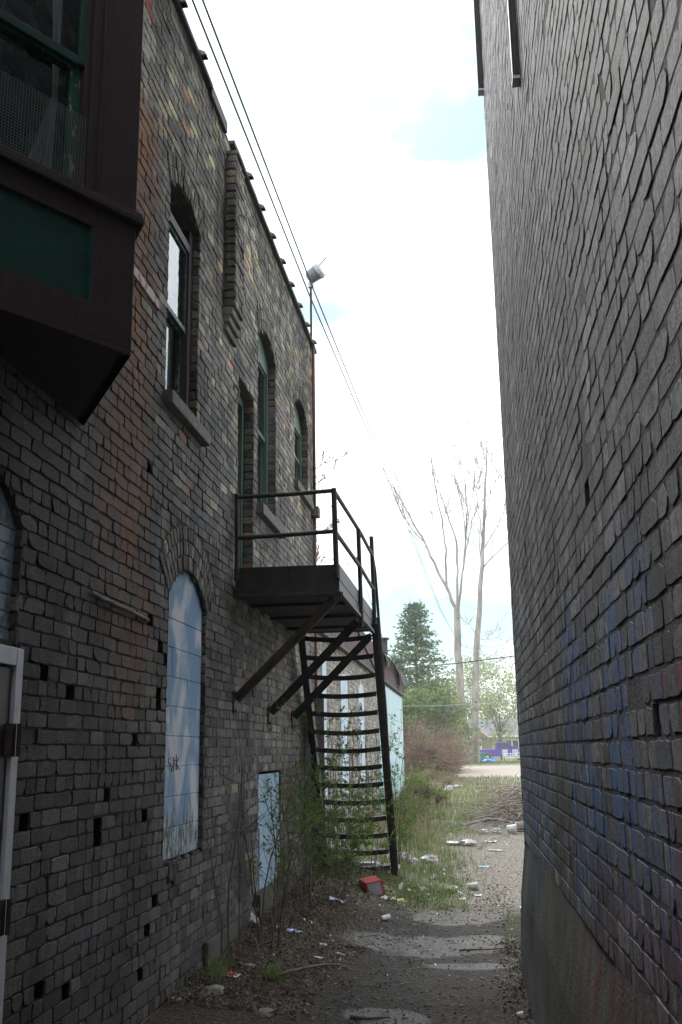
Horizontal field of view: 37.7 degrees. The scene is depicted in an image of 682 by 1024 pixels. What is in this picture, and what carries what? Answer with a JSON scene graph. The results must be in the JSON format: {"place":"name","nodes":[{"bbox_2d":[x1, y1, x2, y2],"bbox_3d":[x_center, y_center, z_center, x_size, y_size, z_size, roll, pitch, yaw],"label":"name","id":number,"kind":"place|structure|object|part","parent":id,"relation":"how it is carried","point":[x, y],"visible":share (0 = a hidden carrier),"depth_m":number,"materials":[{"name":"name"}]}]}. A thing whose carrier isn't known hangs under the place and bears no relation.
{"place":"outdoors","nodes":[
{"label":"outdoors","id":0,"kind":"place"},
{"bbox_2d":[143,759,533,1023],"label":"ground","id":1,"kind":"structure","parent":0,"point":[187,1013],"depth_m":7.94,"materials":[{"name":"grey gravel"}]},
{"bbox_2d":[0,0,316,1023],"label":"brick building","id":2,"kind":"structure","parent":1,"relation":"on","point":[156,340],"depth_m":5.93,"materials":[{"name":"brick"}]},
{"bbox_2d":[0,644,23,1023],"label":"side door","id":3,"kind":"structure","parent":2,"relation":"in","point":[11,658],"depth_m":4.30,"materials":[{"name":"grey paint"}]},
{"bbox_2d":[0,0,143,425],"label":"bay window","id":4,"kind":"structure","parent":2,"relation":"in","point":[68,237],"depth_m":4.45,"materials":[{"name":"brown paint"}]},
{"bbox_2d":[163,207,210,446],"bbox_3d":[-1.235,-1.523,7.592,0.265,1.840,1.040,-3,-14,7],"label":"window","id":5,"kind":"structure","parent":2,"relation":"in","point":[176,396],"depth_m":7.74,"materials":[{"name":"grey paint"}]},
{"bbox_2d":[237,396,243,567],"bbox_3d":[-1.045,-0.238,9.401,0.135,1.940,0.670,-3,-14,7],"label":"platform door","id":6,"kind":"structure","parent":2,"relation":"in","point":[240,401],"depth_m":9.72,"materials":[{"name":"green paint"}]},
{"bbox_2d":[243,334,285,538],"bbox_3d":[-0.845,-0.860,10.678,0.300,2.100,1.240,-3,-14,7],"label":"window","id":7,"kind":"structure","parent":2,"relation":"in","point":[265,514],"depth_m":10.90,"materials":[{"name":"green paint"}]},
{"bbox_2d":[294,405,313,509],"bbox_3d":[-0.587,-0.780,12.869,0.280,1.280,1.230,-3,-14,7],"label":"window","id":8,"kind":"structure","parent":2,"relation":"in","point":[298,486],"depth_m":13.18,"materials":[{"name":"green paint"}]},
{"bbox_2d":[232,488,397,875],"bbox_3d":[-0.117,2.148,10.802,1.013,4.016,5.037,-3,-14,7],"label":"fire escape","id":9,"kind":"object","parent":2,"relation":"attached to","point":[301,602],"visible":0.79,"depth_m":10.06,"materials":[{"name":"black paint"}]},
{"bbox_2d":[305,698,325,873],"bbox_3d":[-0.306,3.326,12.212,0.055,2.100,0.697,-4,-14,14],"label":"wooden door","id":10,"kind":"structure","parent":2,"relation":"attached to","point":[320,724],"depth_m":12.13,"materials":[{"name":"wood"}]},
{"bbox_2d":[311,345,319,688],"bbox_3d":[-0.325,1.017,13.215,0.100,6.900,0.170,-3,-14,7],"label":"wall conduit","id":11,"kind":"object","parent":2,"relation":"attached to","point":[315,513],"depth_m":13.55,"materials":[{"name":"metal"}]},
{"bbox_2d":[306,257,326,347],"bbox_3d":[-0.337,-2.958,14.060,0.316,1.323,0.240,-10,-16,34],"label":"floodlight","id":12,"kind":"object","parent":2,"relation":"on","point":[315,272],"visible":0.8,"depth_m":14.09,"materials":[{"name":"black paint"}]},
{"bbox_2d":[191,0,458,643],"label":"overhead cable","id":13,"kind":"object","parent":2,"relation":"attached to","point":[206,35],"visible":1,"depth_m":10.63,"materials":[{"name":"black rubber"}]},
{"bbox_2d":[202,0,461,646],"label":"overhead cable","id":14,"kind":"object","parent":2,"relation":"attached to","point":[215,33],"visible":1,"depth_m":10.67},
{"bbox_2d":[316,476,381,635],"bbox_3d":[0.348,1.283,18.639,0.057,1.348,10.352,-3,-14,7],"label":"service wire","id":15,"kind":"object","parent":2,"relation":"attached to","point":[345,534],"visible":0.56,"depth_m":16.36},
{"bbox_2d":[200,984,226,995],"bbox_3d":[-0.846,3.152,6.553,0.178,0.090,0.182,-3,-14,7],"label":"stone","id":16,"kind":"object","parent":1,"relation":"on","point":[214,989],"visible":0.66,"depth_m":6.52,"materials":[{"name":"grey stone"}]},
{"bbox_2d":[224,971,241,977],"bbox_3d":[-0.759,3.212,6.945,0.130,0.020,0.085,-8,-15,26],"label":"cigarette packet","id":17,"kind":"object","parent":1,"relation":"on","point":[231,972],"visible":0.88,"depth_m":6.94,"materials":[{"name":"red cardboard"}]},
{"bbox_2d":[204,754,275,961],"bbox_3d":[-0.876,2.546,7.497,0.685,1.622,0.741,10,-17,-37],"label":"sapling","id":18,"kind":"object","parent":1,"relation":"on","point":[228,889],"visible":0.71,"depth_m":7.43,"materials":[{"name":"brown plant"}]},
{"bbox_2d":[243,963,256,968],"bbox_3d":[-0.656,3.288,7.218,0.103,0.054,0.100,-3,-14,7],"label":"stone","id":19,"kind":"object","parent":1,"relation":"on","point":[249,965],"visible":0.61,"depth_m":7.19,"materials":[{"name":"grey stone"}]},
{"bbox_2d":[249,913,258,922],"bbox_3d":[-0.749,3.491,8.597,0.081,0.098,0.121,0,-14,-5],"label":"paper scrap","id":20,"kind":"object","parent":1,"relation":"on","point":[252,919],"visible":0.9,"depth_m":8.56,"materials":[{"name":"white paper"}]},
{"bbox_2d":[255,1008,273,1017],"bbox_3d":[-0.476,3.105,6.177,0.132,0.068,0.133,-3,-14,7],"label":"stone","id":21,"kind":"object","parent":1,"relation":"on","point":[265,1012],"visible":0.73,"depth_m":6.15,"materials":[{"name":"grey stone"}]},
{"bbox_2d":[240,800,318,932],"bbox_3d":[-0.591,3.013,8.528,0.756,1.119,0.630,8,-16,-32],"label":"sapling","id":22,"kind":"object","parent":1,"relation":"on","point":[279,876],"visible":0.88,"depth_m":8.48,"materials":[{"name":"green plant"}]},
{"bbox_2d":[244,749,326,923],"bbox_3d":[-0.436,2.902,8.931,0.824,1.518,0.820,-5,-14,17],"label":"shrub","id":23,"kind":"object","parent":1,"relation":"on","point":[281,870],"visible":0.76,"depth_m":8.80,"materials":[{"name":"green plant"}]},
{"bbox_2d":[223,691,353,949],"bbox_3d":[-0.526,2.472,8.120,1.074,2.017,0.789,6,-15,-27],"label":"sapling","id":24,"kind":"object","parent":1,"relation":"on","point":[279,785],"visible":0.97,"depth_m":8.00,"materials":[{"name":"brown plant"}]},
{"bbox_2d":[287,928,302,932],"bbox_3d":[-0.390,3.535,8.431,0.131,0.033,0.080,-2,-14,4],"label":"paper scrap","id":25,"kind":"object","parent":1,"relation":"on","point":[290,930],"visible":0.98,"depth_m":8.42,"materials":[{"name":"blue paper"}]},
{"bbox_2d":[259,816,332,918],"bbox_3d":[-0.376,3.292,9.305,0.660,0.964,0.728,-3,-14,7],"label":"sapling","id":26,"kind":"object","parent":1,"relation":"on","point":[309,883],"visible":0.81,"depth_m":9.17,"materials":[{"name":"green plant"}]},
{"bbox_2d":[267,963,340,979],"bbox_3d":[-0.259,3.329,7.255,0.041,0.086,0.917,-9,-16,31],"label":"stick","id":27,"kind":"object","parent":1,"relation":"on","point":[305,967],"visible":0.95,"depth_m":7.22,"materials":[{"name":"brown wood"}]},
{"bbox_2d":[279,720,377,886],"bbox_3d":[-0.243,3.165,10.950,1.291,1.826,1.696,-3,-14,7],"label":"shrub","id":28,"kind":"object","parent":1,"relation":"on","point":[307,802],"visible":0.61,"depth_m":10.87,"materials":[{"name":"green plant"}]},
{"bbox_2d":[316,444,353,564],"bbox_3d":[-0.847,3.377,34.497,2.950,12.067,1.056,-3,-14,7],"label":"bare tree","id":29,"kind":"object","parent":1,"relation":"on","point":[321,479],"visible":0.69,"depth_m":35.45,"materials":[{"name":"brown plant"}]},
{"bbox_2d":[329,896,345,902],"bbox_3d":[-0.033,3.891,10.032,0.171,0.068,0.090,-1,-13,0],"label":"paper scrap","id":30,"kind":"object","parent":1,"relation":"on","point":[331,898],"visible":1,"depth_m":10.03,"materials":[{"name":"white paper"}]},
{"bbox_2d":[294,784,384,895],"bbox_3d":[0.019,3.480,10.620,1.038,1.164,0.624,2,-14,-11],"label":"shrub","id":31,"kind":"object","parent":1,"relation":"on","point":[355,836],"visible":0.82,"depth_m":10.62,"materials":[{"name":"green plant"}]},
{"bbox_2d":[266,721,412,903],"bbox_3d":[-0.121,2.965,9.953,1.559,1.810,1.227,-5,-14,18],"label":"shrub","id":32,"kind":"object","parent":1,"relation":"on","point":[330,827],"visible":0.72,"depth_m":9.97,"materials":[{"name":"green plant"}]},
{"bbox_2d":[298,693,393,879],"bbox_3d":[-0.028,3.172,11.629,1.159,2.146,1.625,5,-15,-24],"label":"shrub","id":33,"kind":"object","parent":1,"relation":"on","point":[304,716],"visible":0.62,"depth_m":11.56,"materials":[{"name":"green plant"}]},
{"bbox_2d":[164,857,533,1023],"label":"dead leaves","id":34,"kind":"object","parent":1,"relation":"on","point":[204,1001],"visible":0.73,"depth_m":7.58,"materials":[{"name":"brown plant"}]},
{"bbox_2d":[325,754,381,860],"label":"shrub","id":35,"kind":"object","parent":1,"relation":"on","point":[366,809],"visible":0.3,"depth_m":12.94,"materials":[{"name":"green plant"}]},
{"bbox_2d":[317,632,409,847],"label":"annexe building","id":36,"kind":"structure","parent":1,"relation":"on","point":[394,676],"depth_m":18.57,"materials":[{"name":"paint"}]},
{"bbox_2d":[329,720,379,845],"bbox_3d":[0.338,4.605,17.395,0.050,1.980,8.073,-3,-14,7],"label":"creeper","id":37,"kind":"object","parent":36,"relation":"attached to","point":[358,774],"visible":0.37,"depth_m":17.08,"materials":[{"name":"green plant"}]},
{"bbox_2d":[208,857,522,1008],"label":"twig litter","id":38,"kind":"object","parent":1,"relation":"on","point":[300,965],"visible":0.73,"depth_m":8.33,"materials":[{"name":"brown plant"}]},
{"bbox_2d":[358,861,379,864],"bbox_3d":[0.367,4.518,12.836,0.326,0.067,0.230,-7,-15,25],"label":"plastic bag","id":39,"kind":"object","parent":1,"relation":"on","point":[377,863],"visible":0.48,"depth_m":12.79,"materials":[{"name":"white plastic"}]},
{"bbox_2d":[350,1015,389,1019],"bbox_3d":[0.185,3.166,6.262,0.268,0.040,0.061,2,-14,-14],"label":"stick","id":40,"kind":"object","parent":1,"relation":"on","point":[354,1017],"visible":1,"depth_m":6.24,"materials":[{"name":"brown wood"}]},
{"bbox_2d":[323,743,419,877],"bbox_3d":[0.339,3.544,11.949,1.266,1.702,1.373,-3,-14,7],"label":"shrub","id":41,"kind":"object","parent":1,"relation":"on","point":[379,828],"visible":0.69,"depth_m":11.85,"materials":[{"name":"green plant"}]},
{"bbox_2d":[358,876,391,895],"bbox_3d":[0.387,4.173,11.135,0.307,0.184,0.423,2,-14,-11],"label":"beverage carton","id":42,"kind":"object","parent":1,"relation":"on","point":[375,883],"visible":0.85,"depth_m":10.94,"materials":[{"name":"red cardboard"}]},
{"bbox_2d":[380,914,390,920],"bbox_3d":[0.431,3.950,9.731,0.104,0.059,0.058,12,-19,-43],"label":"paper cup","id":43,"kind":"object","parent":1,"relation":"on","point":[386,917],"visible":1,"depth_m":9.71,"materials":[{"name":"white paper"}]},
{"bbox_2d":[380,895,391,899],"bbox_3d":[0.490,4.182,10.829,0.111,0.045,0.101,-5,-14,18],"label":"paper scrap","id":44,"kind":"object","parent":1,"relation":"on","point":[385,897],"visible":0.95,"depth_m":10.82,"materials":[{"name":"white paper"}]},
{"bbox_2d":[267,822,520,975],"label":"litter scraps","id":45,"kind":"object","parent":1,"relation":"on","point":[401,885],"visible":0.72,"depth_m":11.51,"materials":[{"name":"white paper"}]},
{"bbox_2d":[380,798,424,862],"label":"shrub","id":46,"kind":"object","parent":1,"relation":"on","point":[410,820],"visible":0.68,"depth_m":14.00,"materials":[{"name":"green plant"}]},
{"bbox_2d":[359,681,447,864],"bbox_3d":[0.785,3.454,13.157,1.374,2.496,1.808,-3,-14,7],"label":"shrub","id":47,"kind":"object","parent":1,"relation":"on","point":[404,797],"visible":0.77,"depth_m":13.31,"materials":[{"name":"green plant"}]},
{"bbox_2d":[397,851,410,860],"bbox_3d":[0.873,4.870,14.144,0.220,0.131,0.170,-3,-14,7],"label":"plastic bag","id":48,"kind":"object","parent":1,"relation":"on","point":[404,855],"visible":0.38,"depth_m":14.11,"materials":[{"name":"white plastic"}]},
{"bbox_2d":[385,791,444,823],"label":"thicket","id":49,"kind":"object","parent":1,"relation":"on","point":[420,802],"visible":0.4,"depth_m":20.10,"materials":[{"name":"green plant"}]},
{"bbox_2d":[404,765,431,787],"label":"thicket","id":50,"kind":"object","parent":1,"relation":"on","point":[407,778],"visible":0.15,"depth_m":31.79,"materials":[{"name":"plant"}]},
{"bbox_2d":[401,683,446,771],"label":"deciduous tree","id":51,"kind":"object","parent":1,"relation":"on","point":[415,704],"visible":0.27,"depth_m":46.80,"materials":[{"name":"green plant"}]},
{"bbox_2d":[395,774,455,805],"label":"thicket","id":52,"kind":"object","parent":1,"relation":"on","point":[424,789],"visible":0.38,"depth_m":24.77,"materials":[{"name":"green plant"}]},
{"bbox_2d":[420,854,437,863],"bbox_3d":[1.266,4.977,14.369,0.274,0.143,0.197,-3,-14,7],"label":"plastic bag","id":53,"kind":"object","parent":1,"relation":"on","point":[428,856],"visible":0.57,"depth_m":14.32,"materials":[{"name":"white plastic"}]},
{"bbox_2d":[411,761,458,787],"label":"thicket","id":54,"kind":"object","parent":1,"relation":"on","point":[448,779],"visible":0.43,"depth_m":36.39,"materials":[{"name":"brown plant"}]},
{"bbox_2d":[388,599,494,756],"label":"spruce tree","id":55,"kind":"object","parent":1,"relation":"on","point":[415,613],"visible":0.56,"depth_m":59.10,"materials":[{"name":"green plant"}]},
{"bbox_2d":[406,670,476,741],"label":"deciduous tree","id":56,"kind":"object","parent":1,"relation":"on","point":[443,696],"depth_m":76.03,"materials":[{"name":"green plant"}]},
{"bbox_2d":[371,416,512,762],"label":"bare tree","id":57,"kind":"object","parent":1,"relation":"on","point":[457,652],"visible":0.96,"depth_m":86.62,"materials":[{"name":"brown plant"}]},
{"bbox_2d":[414,687,471,763],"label":"deciduous tree","id":58,"kind":"object","parent":1,"relation":"on","point":[455,703],"visible":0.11,"depth_m":60.46,"materials":[{"name":"green plant"}]},
{"bbox_2d":[403,708,490,777],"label":"thicket","id":59,"kind":"object","parent":1,"relation":"on","point":[427,753],"visible":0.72,"depth_m":43.82,"materials":[{"name":"brown plant"}]},
{"bbox_2d":[445,785,452,791],"bbox_3d":[3.596,9.229,33.364,0.313,0.221,0.220,-3,-14,7],"label":"plastic bag","id":60,"kind":"object","parent":1,"relation":"on","point":[449,787],"visible":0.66,"depth_m":33.30,"materials":[{"name":"white plastic"}]},
{"bbox_2d":[415,679,488,750],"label":"deciduous tree","id":61,"kind":"object","parent":1,"relation":"on","point":[460,718],"visible":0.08,"depth_m":63.82,"materials":[{"name":"green plant"}]},
{"bbox_2d":[416,730,488,776],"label":"thicket","id":62,"kind":"object","parent":1,"relation":"on","point":[455,753],"visible":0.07,"depth_m":48.19,"materials":[{"name":"brown plant"}]},
{"bbox_2d":[424,664,480,736],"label":"deciduous tree","id":63,"kind":"object","parent":1,"relation":"on","point":[453,679],"visible":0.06,"depth_m":92.92,"materials":[{"name":"green plant"}]},
{"bbox_2d":[446,841,459,844],"bbox_3d":[1.857,5.476,16.539,0.281,0.065,0.226,-6,-15,22],"label":"plastic bag","id":64,"kind":"object","parent":1,"relation":"on","point":[453,843],"visible":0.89,"depth_m":16.47,"materials":[{"name":"white plastic"}]},
{"bbox_2d":[459,839,477,845],"bbox_3d":[2.089,5.429,16.430,0.318,0.115,0.240,-3,-14,7],"label":"plastic bag","id":65,"kind":"object","parent":1,"relation":"on","point":[470,842],"visible":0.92,"depth_m":16.37,"materials":[{"name":"white plastic"}]},
{"bbox_2d":[467,882,477,889],"bbox_3d":[1.561,4.437,11.849,0.114,0.095,0.093,0,-14,-4],"label":"paper cup","id":66,"kind":"object","parent":1,"relation":"on","point":[474,886],"visible":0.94,"depth_m":11.82,"materials":[{"name":"white paper"}]},
{"bbox_2d":[438,654,511,718],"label":"deciduous tree","id":67,"kind":"object","parent":1,"relation":"on","point":[469,680],"visible":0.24,"depth_m":132.43,"materials":[{"name":"green plant"}]},
{"bbox_2d":[446,401,507,762],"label":"bare tree","id":68,"kind":"object","parent":1,"relation":"on","point":[475,693],"visible":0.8,"depth_m":84.70,"materials":[{"name":"brown plant"}]},
{"bbox_2d":[480,752,484,760],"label":"wheelie bin","id":69,"kind":"object","parent":1,"relation":"on","point":[483,756],"visible":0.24,"depth_m":82.47,"materials":[{"name":"teal plastic"}]},
{"bbox_2d":[444,797,523,839],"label":"brush litter","id":70,"kind":"object","parent":1,"relation":"on","point":[483,826],"visible":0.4,"depth_m":18.81,"materials":[{"name":"brown wood"}]},
{"bbox_2d":[459,947,509,950],"bbox_3d":[1.211,3.680,8.404,0.430,0.019,0.038,0,-14,-5],"label":"stick","id":71,"kind":"object","parent":1,"relation":"on","point":[480,949],"visible":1,"depth_m":8.39,"materials":[{"name":"brown wood"}]},
{"bbox_2d":[453,647,517,718],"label":"deciduous tree","id":72,"kind":"object","parent":1,"relation":"on","point":[484,667],"visible":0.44,"depth_m":130.86,"materials":[{"name":"green plant"}]},
{"bbox_2d":[460,818,512,825],"bbox_3d":[3.185,6.074,19.455,1.487,0.129,0.959,-13,-18,40],"label":"log","id":73,"kind":"object","parent":1,"relation":"on","point":[480,820],"visible":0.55,"depth_m":19.93,"materials":[{"name":"brown wood"}]},
{"bbox_2d":[453,775,522,827],"bbox_3d":[3.707,5.991,20.942,2.761,1.003,4.446,-3,-14,7],"label":"brush pile","id":74,"kind":"object","parent":1,"relation":"on","point":[508,805],"visible":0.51,"depth_m":20.49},
{"bbox_2d":[482,758,496,762],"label":"tarpaulin","id":75,"kind":"object","parent":1,"relation":"on","point":[490,760],"visible":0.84,"depth_m":80.41,"materials":[{"name":"blue plastic"}]},
{"bbox_2d":[466,665,517,759],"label":"deciduous tree","id":76,"kind":"object","parent":1,"relation":"on","point":[499,730],"visible":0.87,"depth_m":108.40,"materials":[{"name":"green plant"}]},
{"bbox_2d":[478,834,506,848],"bbox_3d":[2.567,5.537,16.873,0.043,0.103,2.194,-6,-14,20],"label":"stick","id":77,"kind":"object","parent":1,"relation":"on","point":[489,839],"visible":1,"depth_m":16.63,"materials":[{"name":"wood"}]},
{"bbox_2d":[467,718,518,759],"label":"house","id":78,"kind":"structure","parent":1,"relation":"on","point":[513,742],"depth_m":113.84,"materials":[{"name":"beige"}]},
{"bbox_2d":[506,739,518,748],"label":"window","id":79,"kind":"structure","parent":78,"relation":"in","point":[515,743],"depth_m":113.40,"materials":[{"name":"white glass"}]},
{"bbox_2d":[490,828,501,833],"bbox_3d":[2.828,5.823,18.264,0.191,0.114,0.162,5,-15,-22],"label":"plastic bag","id":80,"kind":"object","parent":1,"relation":"on","point":[499,832],"visible":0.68,"depth_m":18.23,"materials":[{"name":"white plastic"}]},
{"bbox_2d":[480,658,516,717],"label":"deciduous tree","id":81,"kind":"object","parent":1,"relation":"on","point":[501,694],"visible":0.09,"depth_m":133.87,"materials":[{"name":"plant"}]},
{"bbox_2d":[480,742,519,759],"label":"pickup truck","id":82,"kind":"object","parent":1,"relation":"on","point":[500,747],"visible":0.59,"depth_m":103.00,"materials":[{"name":"blue paint"}]},
{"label":"side window","id":83,"kind":"part","parent":82,"relation":"part of","materials":[{"name":"grey glass"}]},
{"bbox_2d":[487,658,516,717],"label":"deciduous tree","id":84,"kind":"object","parent":1,"relation":"on","point":[504,696],"visible":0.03,"depth_m":142.16,"materials":[{"name":"green plant"}]},
{"bbox_2d":[502,750,510,760],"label":"garden chair","id":85,"kind":"object","parent":1,"relation":"on","point":[505,753],"visible":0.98,"depth_m":97.17,"materials":[{"name":"white plastic"}]},
{"bbox_2d":[506,824,516,833],"bbox_3d":[3.098,5.763,18.162,0.164,0.191,0.186,-1,-13,1],"label":"paper cup","id":86,"kind":"object","parent":1,"relation":"on","point":[512,828],"visible":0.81,"depth_m":18.10,"materials":[{"name":"white paper"}]},
{"bbox_2d":[510,750,517,760],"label":"garden chair","id":87,"kind":"object","parent":1,"relation":"on","point":[514,752],"visible":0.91,"depth_m":97.04,"materials":[{"name":"white plastic"}]},
{"bbox_2d":[513,821,523,831],"bbox_3d":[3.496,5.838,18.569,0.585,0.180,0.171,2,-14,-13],"label":"paper cup","id":88,"kind":"object","parent":1,"relation":"on","point":[518,824],"visible":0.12,"depth_m":18.46,"materials":[{"name":"white paper"}]},
{"bbox_2d":[516,1011,523,1016],"bbox_3d":[1.127,3.168,6.301,0.034,0.038,0.037,3,-14,-15],"label":"paper cup","id":89,"kind":"object","parent":1,"relation":"on","point":[519,1014],"visible":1,"depth_m":6.29,"materials":[{"name":"white paper"}]},
{"bbox_2d":[473,0,681,1023],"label":"brick building","id":90,"kind":"structure","parent":1,"relation":"on","point":[583,111],"depth_m":3.22,"materials":[{"name":"grey brick"}]},
{"bbox_2d":[183,0,516,740],"label":"sky","id":91,"kind":"structure","parent":0,"point":[367,117],"materials":[{"name":"white"}]},
{"bbox_2d":[197,760,530,1012],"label":"grass","id":92,"kind":"structure","parent":0,"point":[405,892],"depth_m":13.05,"materials":[{"name":"green plant"}]},
{"bbox_2d":[241,773,520,966],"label":"dry grass","id":93,"kind":"structure","parent":0,"point":[423,826],"depth_m":16.89,"materials":[{"name":"plant"}]},
{"bbox_2d":[390,654,437,737],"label":"deciduous tree","id":94,"kind":"object","parent":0,"point":[400,662],"visible":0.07,"depth_m":56.23,"materials":[{"name":"green plant"}]},
{"bbox_2d":[399,656,513,668],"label":"utility line","id":95,"kind":"object","parent":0,"point":[456,663],"visible":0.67,"depth_m":40.39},
{"bbox_2d":[437,701,516,705],"bbox_3d":[4.873,7.283,38.108,8.772,0.394,0.191,9,-17,-35],"label":"telephone wire","id":96,"kind":"object","parent":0,"point":[476,703],"visible":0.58,"depth_m":38.41,"materials":[{"name":"metal"}]}
]}

